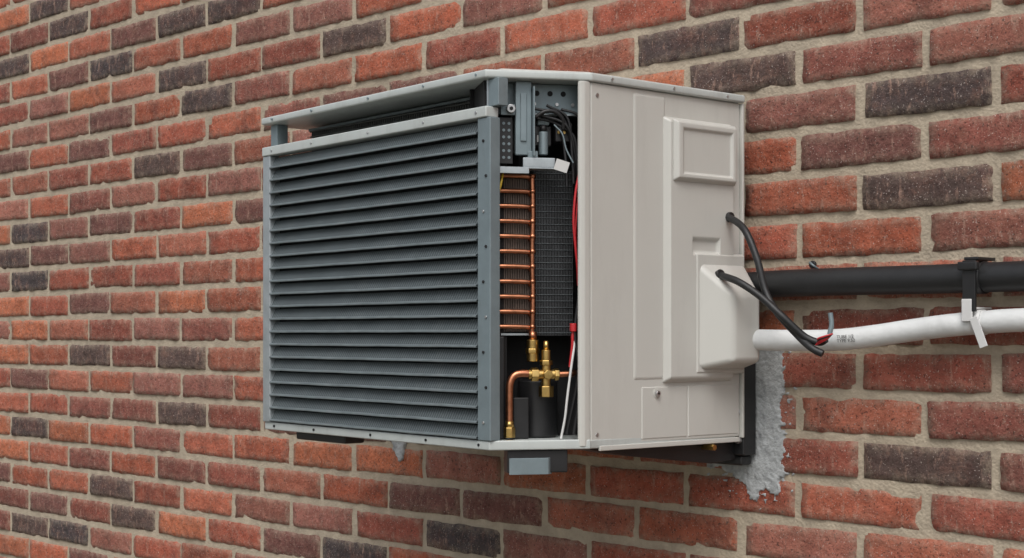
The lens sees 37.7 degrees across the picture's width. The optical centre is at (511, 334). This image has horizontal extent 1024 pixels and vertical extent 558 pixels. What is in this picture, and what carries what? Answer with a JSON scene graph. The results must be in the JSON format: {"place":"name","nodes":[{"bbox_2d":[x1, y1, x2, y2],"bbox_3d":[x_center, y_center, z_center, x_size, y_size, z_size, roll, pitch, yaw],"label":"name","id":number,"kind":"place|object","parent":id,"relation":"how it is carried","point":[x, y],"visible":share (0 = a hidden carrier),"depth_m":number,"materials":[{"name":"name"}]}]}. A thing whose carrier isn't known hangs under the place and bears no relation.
{"place":"outdoors","nodes":[
{"label":"outdoors","id":0,"kind":"place"},
{"bbox_2d":[0,0,1023,557],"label":"mortar bed","id":1,"kind":"object","parent":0,"point":[802,308],"depth_m":2.89,"materials":[{"name":"grey concrete"}]},
{"bbox_2d":[391,441,406,461],"bbox_3d":[-0.237,0.230,3.081,0.008,0.066,0.061,0,0,-45],"label":"cement patch","id":2,"kind":"object","parent":1,"relation":"attached to","point":[398,448],"visible":0.56,"depth_m":3.07,"materials":[{"name":"grey concrete"}]},
{"bbox_2d":[0,0,1023,557],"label":"bricks","id":3,"kind":"object","parent":1,"relation":"attached to","point":[952,232],"visible":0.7,"depth_m":3.00,"materials":[{"name":"red brick"}]},
{"bbox_2d":[715,363,755,465],"bbox_3d":[0.148,0.106,2.651,0.044,0.212,0.666,0,0,-45],"label":"wall mounting bracket","id":4,"kind":"object","parent":3,"relation":"attached to","point":[744,448],"depth_m":2.42,"materials":[{"name":"black metal"}]},
{"bbox_2d":[262,68,758,474],"bbox_3d":[-0.018,-0.092,2.510,0.479,0.596,0.770,0,0,-39],"label":"air conditioner outdoor unit","id":5,"kind":"object","parent":4,"relation":"on","point":[522,268],"visible":1,"depth_m":2.29,"materials":[{"name":"beige paint"}]},
{"bbox_2d":[725,214,823,356],"bbox_3d":[0.388,-0.079,2.295,0.042,0.226,0.199,0,0,-41],"label":"electrical cable","id":6,"kind":"object","parent":5,"relation":"attached to","point":[745,231],"visible":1,"depth_m":2.28,"materials":[{"name":"black plastic"}]},
{"bbox_2d":[719,272,833,345],"bbox_3d":[0.391,-0.040,2.274,0.200,0.115,0.041,0,0,35],"label":"electrical cable","id":7,"kind":"object","parent":5,"relation":"attached to","point":[784,318],"visible":1,"depth_m":2.25,"materials":[{"name":"black plastic"}]},
{"bbox_2d":[707,350,796,509],"bbox_3d":[0.391,0.146,2.442,0.008,0.293,0.184,0,0,-45],"label":"cement patch","id":8,"kind":"object","parent":3,"relation":"attached to","point":[764,469],"visible":0.46,"depth_m":2.42,"materials":[{"name":"grey concrete"}]},
{"bbox_2d":[747,257,1023,310],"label":"black insulated pipe","id":9,"kind":"object","parent":3,"relation":"attached to","point":[969,277],"visible":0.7,"depth_m":2.19,"materials":[{"name":"plastic"}]},
{"bbox_2d":[753,299,1023,350],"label":"white wrapped pipe","id":10,"kind":"object","parent":3,"relation":"attached to","point":[980,323],"visible":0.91,"depth_m":2.17,"materials":[{"name":"plastic"}]}
]}

